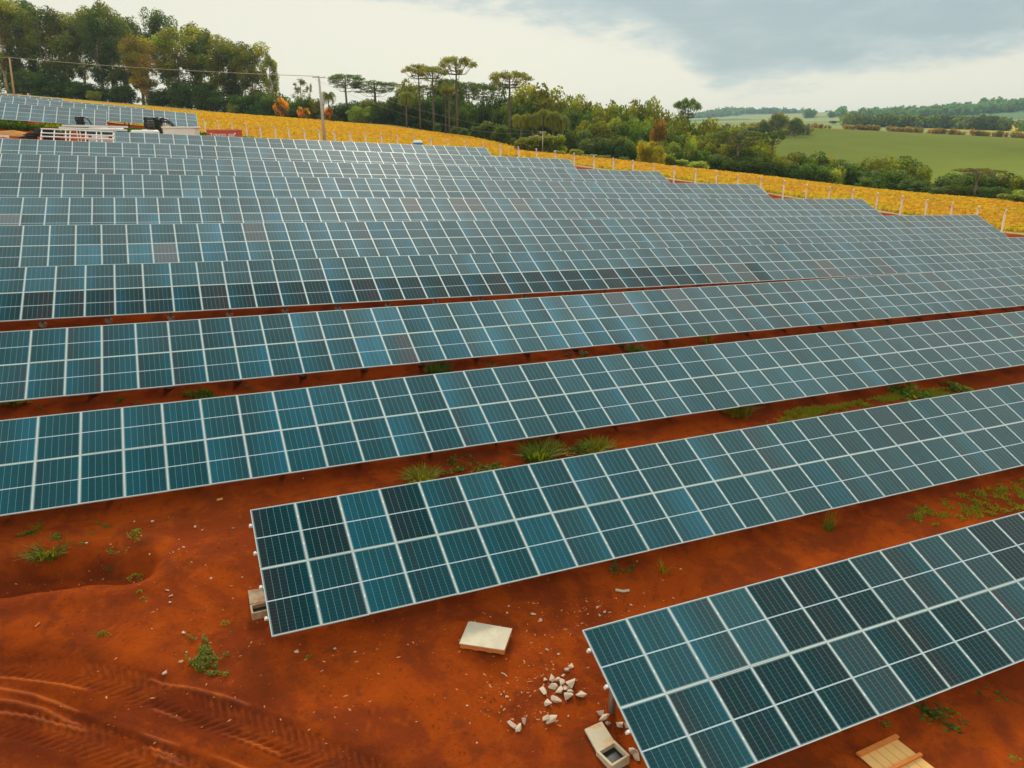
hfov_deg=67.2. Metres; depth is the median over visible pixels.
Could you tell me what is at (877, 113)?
ridge wood
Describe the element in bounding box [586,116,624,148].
broadleaf tree
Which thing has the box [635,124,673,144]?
broadleaf tree
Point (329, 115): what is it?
flowering tree
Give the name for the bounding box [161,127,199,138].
site box
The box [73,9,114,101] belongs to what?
eucalyptus tree
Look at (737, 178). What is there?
wire fence
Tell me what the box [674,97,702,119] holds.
umbrella pine
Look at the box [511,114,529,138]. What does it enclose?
palm tree
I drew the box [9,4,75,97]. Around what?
eucalyptus tree
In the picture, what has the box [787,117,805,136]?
broadleaf tree
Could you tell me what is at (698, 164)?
round bush
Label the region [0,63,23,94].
broadleaf tree
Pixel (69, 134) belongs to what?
mounting frame
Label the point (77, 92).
broadleaf tree
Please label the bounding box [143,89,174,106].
broadleaf tree
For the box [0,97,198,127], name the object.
solar table
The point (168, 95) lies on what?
broadleaf tree
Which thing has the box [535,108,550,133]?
palm tree
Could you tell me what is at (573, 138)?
broadleaf tree
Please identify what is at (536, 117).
palm tree
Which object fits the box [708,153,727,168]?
broadleaf tree
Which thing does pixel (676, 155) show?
broadleaf tree
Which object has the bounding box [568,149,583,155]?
round bush
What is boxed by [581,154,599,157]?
round bush
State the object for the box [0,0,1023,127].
sky
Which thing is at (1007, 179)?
broadleaf tree
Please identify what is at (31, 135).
pipe heap
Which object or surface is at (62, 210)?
solar table
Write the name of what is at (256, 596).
concrete slab
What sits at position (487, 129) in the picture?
round bush
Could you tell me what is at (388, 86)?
umbrella pine
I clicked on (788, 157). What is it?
broadleaf tree
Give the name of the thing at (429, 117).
broadleaf tree
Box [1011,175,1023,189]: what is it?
broadleaf tree
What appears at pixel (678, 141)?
broadleaf tree
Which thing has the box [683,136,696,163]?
broadleaf tree
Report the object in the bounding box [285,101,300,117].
broadleaf tree
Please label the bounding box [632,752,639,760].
broken stone
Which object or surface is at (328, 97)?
palm tree
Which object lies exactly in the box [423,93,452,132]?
broadleaf tree
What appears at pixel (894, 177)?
broadleaf tree
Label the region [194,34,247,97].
eucalyptus tree
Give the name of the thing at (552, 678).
broken stone
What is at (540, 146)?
round bush
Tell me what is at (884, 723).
leafy weed
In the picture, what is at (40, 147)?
solar table
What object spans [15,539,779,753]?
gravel
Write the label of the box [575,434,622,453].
grass tuft
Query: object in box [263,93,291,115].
broadleaf tree
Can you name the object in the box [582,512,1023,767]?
solar table
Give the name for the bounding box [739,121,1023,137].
field hedge
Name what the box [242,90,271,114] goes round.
broadleaf tree
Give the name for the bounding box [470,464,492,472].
leafy weed
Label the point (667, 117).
broadleaf tree
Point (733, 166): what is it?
broadleaf tree
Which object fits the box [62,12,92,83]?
eucalyptus tree
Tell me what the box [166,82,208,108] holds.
broadleaf tree
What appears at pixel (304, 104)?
broadleaf tree
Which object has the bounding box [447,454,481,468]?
leafy weed
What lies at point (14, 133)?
soil heap
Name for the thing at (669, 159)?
round bush
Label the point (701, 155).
broadleaf tree
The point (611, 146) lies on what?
broadleaf tree
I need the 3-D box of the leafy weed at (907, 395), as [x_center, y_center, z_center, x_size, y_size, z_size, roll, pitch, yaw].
[15.527,0.166,30.221,1.841,0.575,1.713,-11,21,-32]
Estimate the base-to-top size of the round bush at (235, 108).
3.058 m
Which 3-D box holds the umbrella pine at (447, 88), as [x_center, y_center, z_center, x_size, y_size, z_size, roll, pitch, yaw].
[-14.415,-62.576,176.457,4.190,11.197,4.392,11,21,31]
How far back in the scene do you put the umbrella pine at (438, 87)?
177.50 m
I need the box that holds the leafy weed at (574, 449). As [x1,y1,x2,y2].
[562,443,597,456]
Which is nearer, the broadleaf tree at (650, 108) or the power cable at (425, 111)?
the power cable at (425, 111)
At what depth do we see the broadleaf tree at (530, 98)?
179.06 m
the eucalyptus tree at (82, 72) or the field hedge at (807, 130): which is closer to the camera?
the eucalyptus tree at (82, 72)
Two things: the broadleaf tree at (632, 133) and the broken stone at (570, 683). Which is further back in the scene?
the broadleaf tree at (632, 133)
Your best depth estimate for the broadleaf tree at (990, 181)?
136.58 m
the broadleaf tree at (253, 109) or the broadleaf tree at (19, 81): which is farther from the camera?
the broadleaf tree at (19, 81)
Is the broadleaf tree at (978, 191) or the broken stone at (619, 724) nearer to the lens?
the broken stone at (619, 724)
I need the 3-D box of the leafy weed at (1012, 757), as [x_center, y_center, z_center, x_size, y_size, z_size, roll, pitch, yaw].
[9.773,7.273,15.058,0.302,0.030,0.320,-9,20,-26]
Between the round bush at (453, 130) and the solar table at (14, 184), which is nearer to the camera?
the solar table at (14, 184)
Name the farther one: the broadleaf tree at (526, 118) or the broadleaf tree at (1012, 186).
the broadleaf tree at (526, 118)
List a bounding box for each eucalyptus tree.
[0,0,22,92]
[0,0,39,94]
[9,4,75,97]
[13,0,50,73]
[42,13,83,80]
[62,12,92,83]
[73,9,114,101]
[75,0,126,86]
[97,12,141,100]
[115,33,165,104]
[117,15,155,104]
[138,6,178,89]
[148,24,202,88]
[179,20,210,85]
[191,32,222,91]
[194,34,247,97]
[220,41,253,113]
[227,41,270,95]
[259,55,279,96]
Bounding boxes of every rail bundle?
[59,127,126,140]
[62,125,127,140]
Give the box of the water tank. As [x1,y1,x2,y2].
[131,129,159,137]
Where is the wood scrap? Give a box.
[615,589,629,592]
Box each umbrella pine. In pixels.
[328,73,365,104]
[349,79,398,101]
[401,63,431,129]
[414,85,436,97]
[415,66,448,128]
[435,83,453,133]
[437,78,462,128]
[438,54,477,133]
[439,86,458,131]
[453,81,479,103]
[468,83,498,105]
[488,70,533,144]
[489,81,508,100]
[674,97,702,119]
[710,130,768,160]
[762,130,786,160]
[951,167,1007,196]
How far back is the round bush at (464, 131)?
171.96 m
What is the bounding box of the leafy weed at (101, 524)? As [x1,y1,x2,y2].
[92,522,110,531]
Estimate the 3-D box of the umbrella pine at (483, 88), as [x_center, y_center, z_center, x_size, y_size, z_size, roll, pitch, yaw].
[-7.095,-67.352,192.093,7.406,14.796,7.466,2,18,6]
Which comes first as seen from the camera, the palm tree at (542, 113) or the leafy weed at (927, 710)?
the leafy weed at (927, 710)
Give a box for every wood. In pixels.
[672,106,832,118]
[802,96,1023,117]
[837,112,1023,131]
[850,109,896,115]
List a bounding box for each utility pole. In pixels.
[8,57,14,94]
[312,75,325,140]
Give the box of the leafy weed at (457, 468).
[439,464,463,474]
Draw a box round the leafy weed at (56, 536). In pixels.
[49,532,61,540]
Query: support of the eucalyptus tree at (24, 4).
on the ground at (162, 567)
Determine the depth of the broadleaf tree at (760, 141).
167.43 m
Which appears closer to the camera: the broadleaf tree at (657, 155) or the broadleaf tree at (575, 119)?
the broadleaf tree at (657, 155)
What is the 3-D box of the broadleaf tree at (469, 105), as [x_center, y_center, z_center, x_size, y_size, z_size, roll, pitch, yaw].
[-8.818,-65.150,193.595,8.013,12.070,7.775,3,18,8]
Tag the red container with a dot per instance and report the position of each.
(226, 132)
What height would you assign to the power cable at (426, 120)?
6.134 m
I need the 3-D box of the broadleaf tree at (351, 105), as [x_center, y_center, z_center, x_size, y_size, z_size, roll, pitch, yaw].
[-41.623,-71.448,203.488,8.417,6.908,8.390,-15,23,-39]
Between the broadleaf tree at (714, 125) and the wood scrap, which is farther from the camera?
the broadleaf tree at (714, 125)
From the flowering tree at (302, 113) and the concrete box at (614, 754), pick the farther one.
the flowering tree at (302, 113)
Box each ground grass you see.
[0,120,257,137]
[1,382,253,408]
[766,385,975,422]
[913,477,1023,525]
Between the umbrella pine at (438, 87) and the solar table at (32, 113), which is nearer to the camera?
the solar table at (32, 113)
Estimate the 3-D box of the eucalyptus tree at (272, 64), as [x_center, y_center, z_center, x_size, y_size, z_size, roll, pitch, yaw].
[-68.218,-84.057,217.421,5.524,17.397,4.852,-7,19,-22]
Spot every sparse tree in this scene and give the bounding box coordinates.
[292,77,307,102]
[305,83,312,97]
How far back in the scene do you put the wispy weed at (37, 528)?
18.82 m
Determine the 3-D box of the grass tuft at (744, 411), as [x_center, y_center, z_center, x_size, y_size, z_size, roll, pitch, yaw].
[8.027,0.876,27.280,1.966,0.453,1.850,4,18,13]
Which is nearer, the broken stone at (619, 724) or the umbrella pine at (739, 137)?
the broken stone at (619, 724)
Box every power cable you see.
[10,57,317,76]
[322,82,539,133]
[329,79,537,131]
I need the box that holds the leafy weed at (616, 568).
[610,559,634,574]
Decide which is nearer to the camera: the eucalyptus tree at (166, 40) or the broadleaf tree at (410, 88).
the broadleaf tree at (410, 88)
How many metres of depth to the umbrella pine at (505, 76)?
160.47 m
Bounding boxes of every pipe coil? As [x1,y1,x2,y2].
[75,116,91,133]
[143,117,175,133]
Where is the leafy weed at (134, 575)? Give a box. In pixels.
[126,573,141,580]
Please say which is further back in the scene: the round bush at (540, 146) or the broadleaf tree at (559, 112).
the broadleaf tree at (559, 112)
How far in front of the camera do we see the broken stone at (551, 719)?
14.96 m
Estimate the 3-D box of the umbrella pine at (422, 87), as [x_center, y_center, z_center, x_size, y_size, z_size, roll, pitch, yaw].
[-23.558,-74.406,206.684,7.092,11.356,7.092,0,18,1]
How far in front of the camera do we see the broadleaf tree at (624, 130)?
160.29 m
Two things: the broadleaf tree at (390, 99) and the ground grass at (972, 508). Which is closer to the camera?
the ground grass at (972, 508)
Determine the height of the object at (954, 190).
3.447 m
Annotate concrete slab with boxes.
[248,589,264,604]
[459,621,511,654]
[585,721,613,750]
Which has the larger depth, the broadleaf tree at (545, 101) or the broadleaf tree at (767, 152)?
the broadleaf tree at (545, 101)
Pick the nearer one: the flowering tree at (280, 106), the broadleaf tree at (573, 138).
the broadleaf tree at (573, 138)
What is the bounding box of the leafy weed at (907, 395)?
[886,382,932,400]
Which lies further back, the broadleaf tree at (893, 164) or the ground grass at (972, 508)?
the broadleaf tree at (893, 164)
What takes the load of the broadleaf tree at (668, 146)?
on the ground at (162, 567)
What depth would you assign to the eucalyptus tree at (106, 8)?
231.27 m
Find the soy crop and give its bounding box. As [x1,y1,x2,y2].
[116,105,1023,231]
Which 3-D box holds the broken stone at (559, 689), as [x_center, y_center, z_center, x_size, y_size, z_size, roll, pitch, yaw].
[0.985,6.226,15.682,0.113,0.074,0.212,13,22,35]
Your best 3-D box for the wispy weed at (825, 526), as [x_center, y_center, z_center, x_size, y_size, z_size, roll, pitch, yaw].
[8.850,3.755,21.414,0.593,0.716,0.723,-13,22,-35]
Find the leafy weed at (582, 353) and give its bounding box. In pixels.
[558,350,587,359]
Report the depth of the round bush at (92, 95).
217.38 m
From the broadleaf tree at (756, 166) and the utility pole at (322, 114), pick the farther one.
the broadleaf tree at (756, 166)
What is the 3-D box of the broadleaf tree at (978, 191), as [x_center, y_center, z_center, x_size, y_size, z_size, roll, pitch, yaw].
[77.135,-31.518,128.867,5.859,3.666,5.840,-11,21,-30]
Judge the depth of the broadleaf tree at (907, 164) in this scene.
145.79 m
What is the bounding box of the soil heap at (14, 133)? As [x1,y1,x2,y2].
[0,130,25,136]
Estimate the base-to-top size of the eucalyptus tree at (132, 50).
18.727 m
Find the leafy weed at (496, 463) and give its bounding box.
[489,462,505,468]
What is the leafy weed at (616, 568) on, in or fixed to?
on the ground at (162, 567)
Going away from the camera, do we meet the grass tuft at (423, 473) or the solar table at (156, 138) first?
the grass tuft at (423, 473)
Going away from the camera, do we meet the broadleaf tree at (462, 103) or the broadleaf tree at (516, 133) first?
the broadleaf tree at (516, 133)
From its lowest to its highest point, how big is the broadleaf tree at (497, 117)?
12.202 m
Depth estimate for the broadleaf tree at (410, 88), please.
199.34 m
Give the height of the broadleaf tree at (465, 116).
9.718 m
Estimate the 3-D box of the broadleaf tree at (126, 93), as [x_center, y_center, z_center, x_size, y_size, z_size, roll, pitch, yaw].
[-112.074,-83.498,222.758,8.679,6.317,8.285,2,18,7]
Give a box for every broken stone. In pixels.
[507,720,516,728]
[515,723,521,731]
[539,686,546,694]
[542,714,549,720]
[544,699,551,705]
[546,715,556,723]
[548,683,557,689]
[549,674,554,681]
[551,695,561,702]
[555,685,562,692]
[559,678,564,684]
[564,692,572,700]
[566,678,574,687]
[576,691,586,696]
[596,710,603,715]
[599,714,609,720]
[616,722,622,727]
[629,748,637,754]
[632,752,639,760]
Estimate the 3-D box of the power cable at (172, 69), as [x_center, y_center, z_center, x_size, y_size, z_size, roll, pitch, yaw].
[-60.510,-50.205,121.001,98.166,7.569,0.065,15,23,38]
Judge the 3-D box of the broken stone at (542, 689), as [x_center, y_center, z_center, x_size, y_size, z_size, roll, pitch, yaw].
[0.645,6.219,15.627,0.120,0.052,0.228,-10,20,-28]
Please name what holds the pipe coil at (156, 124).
on the ground at (162, 567)
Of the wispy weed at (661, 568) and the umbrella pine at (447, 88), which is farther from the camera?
the umbrella pine at (447, 88)
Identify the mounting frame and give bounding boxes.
[40,128,113,141]
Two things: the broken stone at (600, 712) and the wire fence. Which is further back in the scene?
the wire fence
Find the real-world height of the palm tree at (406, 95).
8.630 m
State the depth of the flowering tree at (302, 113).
197.90 m
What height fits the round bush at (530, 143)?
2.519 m
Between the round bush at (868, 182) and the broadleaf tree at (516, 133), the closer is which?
the round bush at (868, 182)
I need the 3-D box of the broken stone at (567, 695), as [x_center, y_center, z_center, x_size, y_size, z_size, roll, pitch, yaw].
[1.108,6.295,15.592,0.255,0.135,0.182,-15,23,-38]
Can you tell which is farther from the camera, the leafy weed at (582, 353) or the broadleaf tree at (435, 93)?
the broadleaf tree at (435, 93)
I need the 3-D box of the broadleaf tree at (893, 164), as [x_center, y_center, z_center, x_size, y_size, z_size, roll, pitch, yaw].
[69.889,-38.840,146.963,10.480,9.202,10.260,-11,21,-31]
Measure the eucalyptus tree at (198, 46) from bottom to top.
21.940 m
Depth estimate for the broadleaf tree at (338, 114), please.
201.25 m
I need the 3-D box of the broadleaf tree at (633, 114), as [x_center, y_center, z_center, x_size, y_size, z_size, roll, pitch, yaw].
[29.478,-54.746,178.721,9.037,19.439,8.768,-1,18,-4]
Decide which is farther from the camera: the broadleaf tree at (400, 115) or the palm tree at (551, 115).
the broadleaf tree at (400, 115)
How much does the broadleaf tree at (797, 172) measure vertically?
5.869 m
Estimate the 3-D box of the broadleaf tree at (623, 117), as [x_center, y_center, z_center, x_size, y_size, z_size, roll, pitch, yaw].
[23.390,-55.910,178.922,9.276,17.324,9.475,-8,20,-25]
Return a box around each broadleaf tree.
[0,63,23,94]
[4,68,49,96]
[25,70,70,97]
[47,80,88,99]
[63,82,103,100]
[92,86,123,102]
[107,84,142,103]
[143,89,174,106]
[152,86,185,107]
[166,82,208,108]
[190,88,224,110]
[206,97,235,112]
[223,94,253,114]
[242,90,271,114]
[255,96,277,115]
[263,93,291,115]
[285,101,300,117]
[294,96,317,118]
[307,98,324,119]
[326,102,351,121]
[339,100,363,122]
[345,105,378,123]
[357,98,382,123]
[367,101,397,124]
[383,97,403,125]
[390,96,417,126]
[394,78,424,125]
[401,99,432,128]
[414,96,446,131]
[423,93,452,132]
[427,79,454,106]
[440,82,467,105]
[442,97,471,132]
[451,105,480,134]
[464,100,488,126]
[479,95,501,124]
[489,104,507,143]
[494,89,511,110]
[502,81,565,150]
[504,100,533,142]
[511,106,536,135]
[512,90,544,130]
[548,94,581,135]
[556,108,595,145]
[559,128,592,153]
[560,94,590,120]
[575,120,608,140]
[578,136,612,157]
[580,105,599,120]
[582,99,620,124]
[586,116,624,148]
[595,136,633,158]
[605,104,629,127]
[608,116,642,142]
[614,138,645,159]
[620,99,641,118]
[625,104,651,127]
[625,116,655,141]
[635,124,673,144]
[635,140,655,161]
[636,95,661,125]
[642,107,673,127]
[647,140,680,157]
[648,145,665,163]
[649,118,666,143]
[658,108,690,126]
[661,119,688,138]
[665,132,689,153]
[666,147,694,164]
[671,116,699,139]
[680,149,710,169]
[681,131,718,154]
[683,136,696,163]
[691,119,712,140]
[700,127,732,150]
[704,116,719,132]
[704,140,736,156]
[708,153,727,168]
[712,155,742,169]
[714,124,742,140]
[716,157,757,172]
[725,143,765,159]
[739,156,771,174]
[742,132,776,151]
[745,125,755,131]
[750,143,778,161]
[758,119,771,132]
[759,159,787,177]
[767,112,789,130]
[772,156,793,176]
[777,152,806,165]
[782,161,817,181]
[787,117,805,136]
[791,151,827,168]
[803,164,835,182]
[814,156,835,167]
[818,166,846,184]
[824,159,870,184]
[844,169,871,185]
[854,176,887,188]
[856,155,906,182]
[870,168,913,189]
[873,155,924,173]
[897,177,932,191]
[906,164,932,191]
[920,186,945,194]
[930,175,965,190]
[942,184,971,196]
[944,170,983,193]
[961,184,989,196]
[965,175,999,188]
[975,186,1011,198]
[979,171,1016,187]
[997,176,1023,194]
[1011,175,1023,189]
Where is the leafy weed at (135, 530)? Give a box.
[126,528,141,538]
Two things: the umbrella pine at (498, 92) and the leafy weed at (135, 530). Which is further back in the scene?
the umbrella pine at (498, 92)
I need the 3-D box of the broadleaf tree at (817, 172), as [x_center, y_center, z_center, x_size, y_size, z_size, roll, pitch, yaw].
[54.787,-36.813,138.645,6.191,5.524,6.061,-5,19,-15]
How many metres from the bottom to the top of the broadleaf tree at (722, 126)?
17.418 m
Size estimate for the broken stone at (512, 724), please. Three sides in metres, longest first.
0.246 x 0.127 x 0.083 m
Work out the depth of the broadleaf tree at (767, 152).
150.87 m
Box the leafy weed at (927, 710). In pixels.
[915,701,967,733]
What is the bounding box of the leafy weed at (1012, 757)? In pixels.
[1009,753,1021,760]
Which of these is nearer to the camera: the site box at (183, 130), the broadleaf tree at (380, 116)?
the site box at (183, 130)
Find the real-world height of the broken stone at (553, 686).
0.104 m
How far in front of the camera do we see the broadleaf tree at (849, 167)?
139.24 m
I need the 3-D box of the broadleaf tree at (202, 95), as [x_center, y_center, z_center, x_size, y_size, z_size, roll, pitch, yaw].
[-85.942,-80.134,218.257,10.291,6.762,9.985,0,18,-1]
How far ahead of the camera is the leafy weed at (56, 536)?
18.38 m
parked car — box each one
[86,128,112,141]
[108,128,124,142]
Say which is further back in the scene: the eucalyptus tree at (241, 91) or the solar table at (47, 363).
the eucalyptus tree at (241, 91)
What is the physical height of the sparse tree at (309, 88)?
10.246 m
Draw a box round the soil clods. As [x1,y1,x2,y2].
[1,310,1001,767]
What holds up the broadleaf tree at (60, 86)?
on the ground at (162, 567)
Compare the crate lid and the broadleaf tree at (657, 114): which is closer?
the crate lid
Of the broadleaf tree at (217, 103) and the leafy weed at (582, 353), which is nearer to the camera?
the leafy weed at (582, 353)
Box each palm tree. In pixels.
[322,91,335,104]
[397,91,415,127]
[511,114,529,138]
[523,112,541,135]
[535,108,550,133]
[543,111,562,135]
[554,115,570,133]
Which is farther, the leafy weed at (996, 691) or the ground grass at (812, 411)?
the ground grass at (812, 411)
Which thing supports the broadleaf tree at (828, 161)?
on the ground at (162, 567)
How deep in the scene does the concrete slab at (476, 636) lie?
16.66 m
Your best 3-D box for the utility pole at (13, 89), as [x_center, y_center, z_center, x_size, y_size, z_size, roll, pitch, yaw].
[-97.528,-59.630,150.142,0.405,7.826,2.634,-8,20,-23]
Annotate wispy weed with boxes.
[30,517,46,531]
[654,559,669,573]
[701,335,715,343]
[817,505,838,531]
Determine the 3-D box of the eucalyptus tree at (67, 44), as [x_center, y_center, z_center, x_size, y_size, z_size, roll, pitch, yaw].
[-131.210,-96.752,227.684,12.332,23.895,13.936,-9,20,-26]
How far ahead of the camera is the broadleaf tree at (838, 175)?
137.16 m
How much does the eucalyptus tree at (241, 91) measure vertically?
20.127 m
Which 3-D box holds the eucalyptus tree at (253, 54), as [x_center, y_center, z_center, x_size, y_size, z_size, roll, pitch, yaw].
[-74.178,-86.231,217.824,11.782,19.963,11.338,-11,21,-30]
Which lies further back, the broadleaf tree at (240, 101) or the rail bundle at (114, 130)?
the broadleaf tree at (240, 101)
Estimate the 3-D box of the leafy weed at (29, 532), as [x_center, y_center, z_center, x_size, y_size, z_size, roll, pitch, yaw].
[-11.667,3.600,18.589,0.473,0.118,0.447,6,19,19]
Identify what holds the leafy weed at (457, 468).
on the ground at (162, 567)
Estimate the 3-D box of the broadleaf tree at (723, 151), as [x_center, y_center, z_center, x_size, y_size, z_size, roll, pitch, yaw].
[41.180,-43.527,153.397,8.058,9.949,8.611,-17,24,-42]
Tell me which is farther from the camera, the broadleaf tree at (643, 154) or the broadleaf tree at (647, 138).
the broadleaf tree at (647, 138)
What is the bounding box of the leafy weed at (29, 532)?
[17,530,37,535]
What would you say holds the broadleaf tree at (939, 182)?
on the ground at (162, 567)
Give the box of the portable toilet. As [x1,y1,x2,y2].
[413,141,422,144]
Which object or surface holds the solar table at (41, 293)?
on the ground at (162, 567)
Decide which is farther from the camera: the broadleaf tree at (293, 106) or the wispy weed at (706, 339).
the broadleaf tree at (293, 106)
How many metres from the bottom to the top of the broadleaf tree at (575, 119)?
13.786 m
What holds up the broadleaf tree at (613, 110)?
on the ground at (162, 567)
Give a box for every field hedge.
[718,123,813,135]
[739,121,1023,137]
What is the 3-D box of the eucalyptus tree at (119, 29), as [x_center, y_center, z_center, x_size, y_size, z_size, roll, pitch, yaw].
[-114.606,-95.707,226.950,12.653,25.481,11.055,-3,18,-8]
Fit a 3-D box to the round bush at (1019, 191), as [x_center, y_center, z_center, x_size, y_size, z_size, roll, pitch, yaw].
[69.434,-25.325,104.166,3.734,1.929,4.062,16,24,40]
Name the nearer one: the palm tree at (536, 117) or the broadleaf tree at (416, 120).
the palm tree at (536, 117)
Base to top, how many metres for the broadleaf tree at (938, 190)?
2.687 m
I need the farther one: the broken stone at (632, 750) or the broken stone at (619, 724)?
the broken stone at (619, 724)
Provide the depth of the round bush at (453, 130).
172.77 m
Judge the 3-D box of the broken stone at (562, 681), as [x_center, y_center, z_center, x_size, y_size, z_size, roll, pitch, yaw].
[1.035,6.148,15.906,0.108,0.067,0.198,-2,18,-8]
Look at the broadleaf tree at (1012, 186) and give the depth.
135.30 m
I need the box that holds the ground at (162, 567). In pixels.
[0,93,1023,767]
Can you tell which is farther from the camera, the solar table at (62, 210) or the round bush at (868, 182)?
the round bush at (868, 182)
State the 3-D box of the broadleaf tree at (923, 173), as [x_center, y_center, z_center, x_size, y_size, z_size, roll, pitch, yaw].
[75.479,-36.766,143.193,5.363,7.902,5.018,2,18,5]
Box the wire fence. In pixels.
[111,119,1023,232]
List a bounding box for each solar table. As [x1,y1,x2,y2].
[0,94,62,100]
[0,95,147,126]
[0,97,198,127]
[0,103,107,125]
[0,138,576,168]
[0,153,669,182]
[0,172,771,203]
[0,197,882,231]
[0,215,1008,267]
[0,237,1023,327]
[0,266,1023,402]
[0,311,1023,515]
[113,132,490,155]
[249,383,1023,636]
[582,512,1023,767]
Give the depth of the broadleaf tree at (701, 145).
154.92 m
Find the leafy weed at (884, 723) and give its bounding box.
[881,717,889,726]
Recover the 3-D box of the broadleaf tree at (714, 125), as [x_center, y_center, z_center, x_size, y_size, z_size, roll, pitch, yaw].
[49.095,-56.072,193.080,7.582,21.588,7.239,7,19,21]
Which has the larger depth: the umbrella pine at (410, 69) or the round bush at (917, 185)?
the umbrella pine at (410, 69)
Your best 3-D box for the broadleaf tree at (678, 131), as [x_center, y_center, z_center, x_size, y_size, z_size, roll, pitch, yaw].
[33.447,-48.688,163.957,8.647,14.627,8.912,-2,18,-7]
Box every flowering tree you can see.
[272,97,289,116]
[296,106,310,118]
[323,106,333,120]
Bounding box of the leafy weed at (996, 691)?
[976,684,1008,701]
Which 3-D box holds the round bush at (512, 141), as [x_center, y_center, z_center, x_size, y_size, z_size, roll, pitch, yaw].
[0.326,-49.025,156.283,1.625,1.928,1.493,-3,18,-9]
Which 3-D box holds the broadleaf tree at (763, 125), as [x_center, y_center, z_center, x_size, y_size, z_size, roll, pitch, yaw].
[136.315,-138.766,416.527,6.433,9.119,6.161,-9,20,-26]
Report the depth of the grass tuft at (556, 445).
24.00 m
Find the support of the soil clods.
on the ground at (162, 567)
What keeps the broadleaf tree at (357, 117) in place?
on the ground at (162, 567)
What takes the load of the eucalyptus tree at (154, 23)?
on the ground at (162, 567)
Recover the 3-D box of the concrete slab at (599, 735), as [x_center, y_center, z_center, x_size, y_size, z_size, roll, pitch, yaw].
[1.665,6.742,14.710,0.445,0.122,0.572,-8,20,-23]
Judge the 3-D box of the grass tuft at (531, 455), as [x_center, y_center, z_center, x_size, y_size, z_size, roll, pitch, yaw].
[0.881,2.014,23.546,1.875,0.545,1.994,-1,18,-3]
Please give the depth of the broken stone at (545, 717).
14.97 m
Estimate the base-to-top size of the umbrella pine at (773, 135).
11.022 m
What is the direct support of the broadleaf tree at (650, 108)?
on the ground at (162, 567)
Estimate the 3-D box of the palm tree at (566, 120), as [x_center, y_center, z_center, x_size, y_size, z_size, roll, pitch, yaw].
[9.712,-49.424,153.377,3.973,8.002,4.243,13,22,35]
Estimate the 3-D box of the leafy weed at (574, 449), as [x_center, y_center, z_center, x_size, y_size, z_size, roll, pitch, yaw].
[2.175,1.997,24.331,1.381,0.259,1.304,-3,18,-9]
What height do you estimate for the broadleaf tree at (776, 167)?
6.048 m
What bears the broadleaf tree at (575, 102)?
on the ground at (162, 567)
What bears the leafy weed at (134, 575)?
on the ground at (162, 567)
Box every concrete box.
[250,601,267,619]
[596,740,629,767]
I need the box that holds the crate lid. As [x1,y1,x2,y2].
[856,734,933,767]
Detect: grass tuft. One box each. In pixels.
[14,533,71,563]
[394,460,442,483]
[416,361,455,373]
[512,437,570,463]
[533,439,567,454]
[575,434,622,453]
[621,344,649,352]
[722,405,765,418]
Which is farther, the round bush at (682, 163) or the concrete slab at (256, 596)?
the round bush at (682, 163)
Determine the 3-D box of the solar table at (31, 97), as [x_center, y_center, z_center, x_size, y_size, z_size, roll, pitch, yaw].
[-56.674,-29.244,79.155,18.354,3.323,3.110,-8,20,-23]
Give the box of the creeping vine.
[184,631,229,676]
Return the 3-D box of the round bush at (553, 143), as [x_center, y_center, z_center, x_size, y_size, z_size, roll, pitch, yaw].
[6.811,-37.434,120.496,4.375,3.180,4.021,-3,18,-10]
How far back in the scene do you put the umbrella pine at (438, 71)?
181.13 m
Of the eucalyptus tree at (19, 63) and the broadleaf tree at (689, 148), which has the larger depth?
the eucalyptus tree at (19, 63)
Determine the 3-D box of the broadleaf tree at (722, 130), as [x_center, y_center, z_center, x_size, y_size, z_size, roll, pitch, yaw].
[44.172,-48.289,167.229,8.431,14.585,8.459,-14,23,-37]
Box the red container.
[205,129,242,136]
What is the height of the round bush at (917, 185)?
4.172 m
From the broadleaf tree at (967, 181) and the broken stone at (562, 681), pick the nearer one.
the broken stone at (562, 681)
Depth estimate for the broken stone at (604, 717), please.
15.11 m
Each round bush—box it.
[85,90,101,100]
[225,103,242,113]
[433,123,440,131]
[449,127,457,133]
[458,127,468,135]
[469,125,484,137]
[477,121,495,139]
[490,123,510,143]
[510,138,516,145]
[513,136,540,150]
[526,134,549,151]
[543,134,566,152]
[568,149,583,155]
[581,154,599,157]
[662,153,676,164]
[675,159,688,166]
[688,161,708,168]
[996,193,1023,201]
[1012,189,1023,194]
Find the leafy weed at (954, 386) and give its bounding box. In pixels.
[940,379,970,392]
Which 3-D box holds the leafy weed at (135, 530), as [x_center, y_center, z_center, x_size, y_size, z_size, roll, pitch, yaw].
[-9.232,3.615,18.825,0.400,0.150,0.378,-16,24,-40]
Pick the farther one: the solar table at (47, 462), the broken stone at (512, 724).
the solar table at (47, 462)
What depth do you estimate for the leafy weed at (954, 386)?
30.66 m
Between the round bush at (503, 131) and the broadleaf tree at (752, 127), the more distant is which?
the broadleaf tree at (752, 127)
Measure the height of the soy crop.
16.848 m
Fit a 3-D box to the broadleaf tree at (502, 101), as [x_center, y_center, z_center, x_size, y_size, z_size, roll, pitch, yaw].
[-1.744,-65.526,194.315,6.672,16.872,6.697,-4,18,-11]
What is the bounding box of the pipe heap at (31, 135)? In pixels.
[19,128,68,138]

